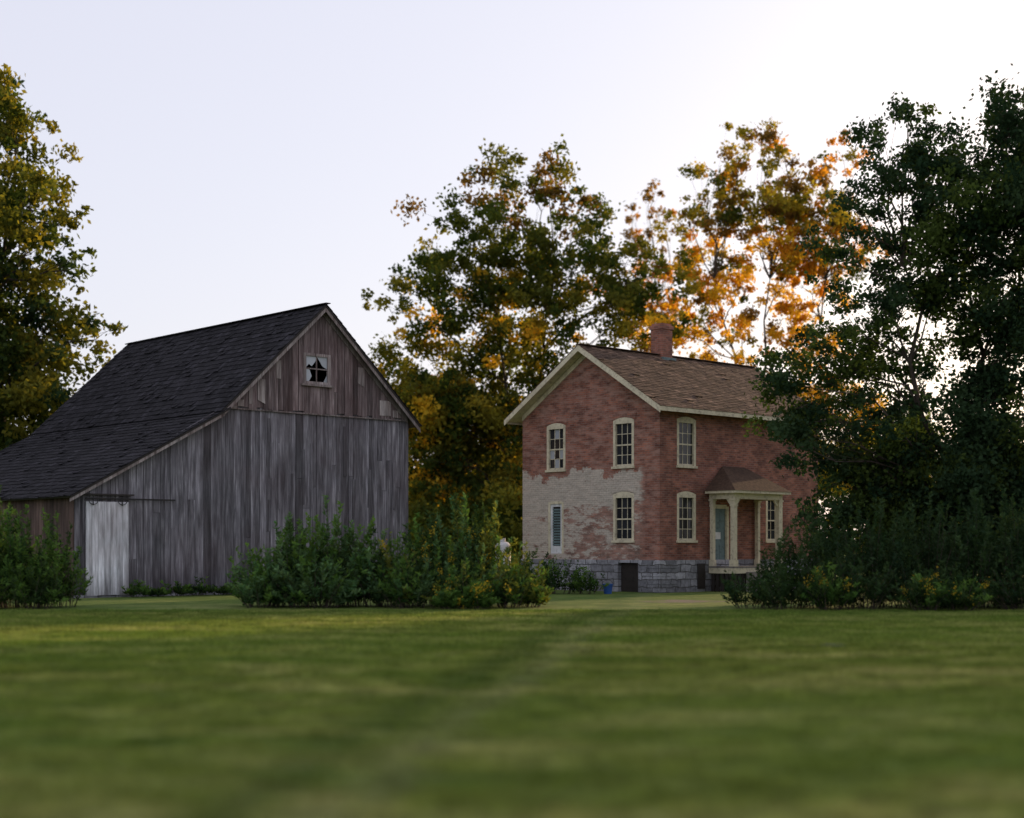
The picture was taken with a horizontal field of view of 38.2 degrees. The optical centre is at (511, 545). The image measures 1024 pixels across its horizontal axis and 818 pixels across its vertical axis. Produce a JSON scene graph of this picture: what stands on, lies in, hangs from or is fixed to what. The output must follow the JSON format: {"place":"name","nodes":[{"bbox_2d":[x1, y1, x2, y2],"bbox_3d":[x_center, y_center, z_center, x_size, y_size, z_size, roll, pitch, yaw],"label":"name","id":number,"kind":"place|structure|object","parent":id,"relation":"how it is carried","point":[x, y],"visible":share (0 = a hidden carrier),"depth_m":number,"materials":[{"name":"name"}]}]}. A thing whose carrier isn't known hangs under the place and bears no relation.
{"place":"outdoors","nodes":[
{"label":"outdoors","id":0,"kind":"place"},
{"bbox_2d":[0,553,1023,817],"bbox_3d":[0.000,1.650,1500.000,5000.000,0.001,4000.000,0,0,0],"label":"ground","id":1,"kind":"structure","parent":0,"point":[640,601],"depth_m":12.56,"materials":[{"name":"green plant"}]},
{"bbox_2d":[0,485,93,608],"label":"leafy shrub","id":2,"kind":"object","parent":1,"relation":"on","point":[44,582],"visible":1,"depth_m":38.68,"materials":[{"name":"green plant"}]},
{"bbox_2d":[0,63,127,450],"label":"maple tree","id":3,"kind":"object","parent":1,"relation":"on","point":[31,392],"visible":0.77,"depth_m":69.38,"materials":[{"name":"green plant"}]},
{"bbox_2d":[121,576,241,596],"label":"bushes","id":4,"kind":"object","parent":1,"relation":"on","point":[179,590],"visible":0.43,"depth_m":47.72,"materials":[{"name":"green plant"}]},
{"bbox_2d":[0,302,421,597],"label":"weathered barn","id":5,"kind":"structure","parent":1,"relation":"on","point":[184,458],"depth_m":51.36,"materials":[{"name":"grey wood"}]},
{"bbox_2d":[86,501,128,595],"bbox_3d":[-12.768,0.110,46.670,1.457,2.960,0.041,0,0,-43],"label":"sliding door","id":6,"kind":"structure","parent":5,"relation":"in","point":[107,523],"depth_m":46.65,"materials":[{"name":"paint"}]},
{"bbox_2d":[301,352,333,387],"bbox_3d":[-6.870,-6.170,52.137,1.340,1.160,0.150,0,0,-43],"label":"gable window frame","id":7,"kind":"structure","parent":5,"relation":"in","point":[306,383],"depth_m":52.15,"materials":[{"name":"grey wood"}]},
{"bbox_2d":[224,495,402,607],"bbox_3d":[-5.263,0.146,39.712,5.076,3.025,3.384,0,0,0],"label":"leafy shrub","id":8,"kind":"object","parent":1,"relation":"on","point":[291,577],"visible":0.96,"depth_m":39.34,"materials":[{"name":"green plant"}]},
{"bbox_2d":[358,491,554,608],"bbox_3d":[-1.573,0.085,39.740,5.447,3.151,4.212,0,0,0],"label":"leafy shrub","id":9,"kind":"object","parent":1,"relation":"on","point":[422,577],"visible":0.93,"depth_m":39.56,"materials":[{"name":"green plant"}]},
{"bbox_2d":[430,580,500,609],"bbox_3d":[-1.237,1.280,37.978,1.857,0.761,1.107,0,0,8],"label":"goldenrod clump","id":10,"kind":"object","parent":1,"relation":"on","point":[480,596],"visible":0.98,"depth_m":37.85,"materials":[{"name":"green plant"}]},
{"bbox_2d":[495,538,510,567],"bbox_3d":[-0.350,0.690,57.000,0.600,1.920,0.600,0,0,0],"label":"propane tank","id":11,"kind":"object","parent":1,"relation":"on","point":[503,544],"visible":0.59,"depth_m":56.76,"materials":[{"name":"white metal"}]},
{"bbox_2d":[361,134,701,566],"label":"cottonwood tree","id":12,"kind":"object","parent":1,"relation":"on","point":[449,407],"visible":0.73,"depth_m":83.38,"materials":[{"name":"green plant"}]},
{"bbox_2d":[497,551,609,593],"bbox_3d":[1.116,0.913,50.384,4.486,1.492,1.718,0,0,24],"label":"foundation shrub","id":13,"kind":"object","parent":1,"relation":"on","point":[573,584],"visible":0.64,"depth_m":50.03,"materials":[{"name":"green plant"}]},
{"bbox_2d":[602,580,612,593],"bbox_3d":[3.250,1.412,50.200,0.372,0.476,0.370,0,0,0],"label":"blue bucket","id":14,"kind":"object","parent":1,"relation":"on","point":[608,589],"visible":0.98,"depth_m":50.08,"materials":[{"name":"plastic"}]},
{"bbox_2d":[589,178,718,356],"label":"distant orange tree","id":15,"kind":"object","parent":1,"relation":"on","point":[649,235],"visible":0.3,"depth_m":111.60,"materials":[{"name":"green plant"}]},
{"bbox_2d":[521,559,815,592],"bbox_3d":[6.157,1.185,56.863,9.405,1.330,7.005,0,0,-43],"label":"stone foundation","id":16,"kind":"object","parent":1,"relation":"on","point":[663,576],"visible":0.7,"depth_m":52.40,"materials":[{"name":"grey stone"}]},
{"bbox_2d":[621,563,637,591],"bbox_3d":[4.179,1.135,52.294,0.190,1.030,0.970,0,0,-43],"label":"cellar door","id":17,"kind":"structure","parent":16,"relation":"attached to","point":[629,577],"depth_m":52.39,"materials":[{"name":"brown wood"}]},
{"bbox_2d":[523,357,817,559],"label":"brick walls","id":18,"kind":"structure","parent":16,"relation":"on","point":[586,397],"depth_m":53.59,"materials":[{"name":"red brick"}]},
{"bbox_2d":[509,345,774,422],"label":"roof deck","id":19,"kind":"structure","parent":18,"relation":"on","point":[517,417],"depth_m":54.86,"materials":[{"name":"beige paint"}]},
{"bbox_2d":[649,323,673,357],"bbox_3d":[5.722,-7.550,56.556,0.680,1.800,0.640,0,0,-43],"label":"brick chimney","id":20,"kind":"object","parent":19,"relation":"on","point":[661,339],"visible":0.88,"depth_m":56.34,"materials":[{"name":"red brick"}]},
{"bbox_2d":[504,343,821,419],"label":"shingle roof","id":21,"kind":"structure","parent":19,"relation":"on","point":[676,383],"depth_m":54.51,"materials":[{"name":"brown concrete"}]},
{"bbox_2d":[661,357,675,360],"bbox_3d":[5.722,-6.990,56.556,0.720,0.280,0.840,0,0,-43],"label":"chimney flashing","id":22,"kind":"object","parent":19,"relation":"on","point":[667,358],"visible":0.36,"depth_m":56.19,"materials":[{"name":"grey paint"}]},
{"bbox_2d":[504,346,783,425],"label":"cornice trim","id":23,"kind":"structure","parent":18,"relation":"attached to","point":[531,395],"depth_m":53.66,"materials":[{"name":"beige paint"}]},
{"bbox_2d":[544,411,783,496],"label":"brick arches","id":24,"kind":"structure","parent":18,"relation":"attached to","point":[630,488],"depth_m":52.41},
{"bbox_2d":[545,417,783,559],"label":"window frames","id":25,"kind":"structure","parent":18,"relation":"attached to","point":[689,420],"depth_m":52.67,"materials":[{"name":"beige wood"}]},
{"bbox_2d":[551,504,561,553],"bbox_3d":[1.672,-0.610,54.967,0.050,1.840,0.620,0,0,-43],"label":"storm door","id":26,"kind":"structure","parent":25,"relation":"attached to","point":[556,549],"depth_m":55.03,"materials":[{"name":"white paint"}]},
{"bbox_2d":[553,509,560,544],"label":"door louvres","id":27,"kind":"object","parent":26,"relation":"attached to","point":[556,526],"depth_m":54.97,"materials":[{"name":"grey paint"}]},
{"bbox_2d":[553,507,560,545],"bbox_3d":[1.693,-0.700,54.987,0.012,1.480,0.440,0,0,-43],"label":"door backing","id":28,"kind":"object","parent":26,"relation":"attached to","point":[557,524],"depth_m":54.98,"materials":[{"name":"brown wood"}]},
{"bbox_2d":[550,423,774,538],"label":"window panes","id":29,"kind":"object","parent":25,"relation":"in","point":[621,439],"visible":0.94,"depth_m":52.47,"materials":[{"name":"black glass"}]},
{"bbox_2d":[550,423,774,538],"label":"window muntins","id":30,"kind":"object","parent":25,"relation":"attached to","point":[687,454],"depth_m":52.38,"materials":[{"name":"beige wood"}]},
{"bbox_2d":[715,509,724,559],"bbox_3d":[7.485,-0.295,53.528,0.670,2.050,0.055,0,0,-43],"label":"front door","id":31,"kind":"structure","parent":25,"relation":"attached to","point":[719,527],"depth_m":53.55,"materials":[{"name":"grey paint"}]},
{"bbox_2d":[715,532,720,538],"bbox_3d":[7.443,-0.345,53.463,0.300,0.250,0.001,0,0,-43],"label":"door notice","id":32,"kind":"object","parent":31,"relation":"attached to","point":[717,535],"depth_m":53.47,"materials":[{"name":"white paper"}]},
{"bbox_2d":[408,411,1014,562],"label":"distant woodland","id":33,"kind":"object","parent":1,"relation":"on","point":[843,488],"depth_m":125.32,"materials":[{"name":"green plant"}]},
{"bbox_2d":[697,563,745,591],"bbox_3d":[8.359,1.150,52.853,3.576,1.000,0.979,0,0,-23],"label":"porch skirt","id":34,"kind":"object","parent":1,"relation":"on","point":[700,575],"visible":0.39,"depth_m":52.56,"materials":[{"name":"black wood"}]},
{"bbox_2d":[705,490,790,573],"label":"porch posts","id":35,"kind":"object","parent":1,"relation":"on","point":[732,497],"visible":0.89,"depth_m":52.85,"materials":[{"name":"beige wood"}]},
{"bbox_2d":[708,565,773,567],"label":"porch floor","id":36,"kind":"structure","parent":35,"relation":"attached to","point":[753,566],"depth_m":52.48,"materials":[{"name":"beige wood"}]},
{"bbox_2d":[705,466,790,491],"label":"porch roof","id":37,"kind":"structure","parent":35,"relation":"on","point":[733,478],"depth_m":53.07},
{"bbox_2d":[746,572,773,591],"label":"porch steps","id":38,"kind":"structure","parent":1,"relation":"on","point":[754,574],"depth_m":52.39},
{"bbox_2d":[634,116,889,458],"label":"autumn maple tree","id":39,"kind":"object","parent":1,"relation":"on","point":[781,208],"visible":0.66,"depth_m":89.89,"materials":[{"name":"orange plant"}]},
{"bbox_2d":[720,484,1023,609],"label":"shade shrub","id":40,"kind":"object","parent":1,"relation":"on","point":[1007,578],"visible":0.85,"depth_m":38.50,"materials":[{"name":"green plant"}]},
{"bbox_2d":[741,63,1023,586],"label":"walnut tree","id":41,"kind":"object","parent":1,"relation":"on","point":[979,450],"visible":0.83,"depth_m":43.38,"materials":[{"name":"green plant"}]},
{"bbox_2d":[0,0,1023,530],"label":"sky","id":42,"kind":"structure","parent":0,"point":[242,159],"materials":[{"name":"white"}]}
]}

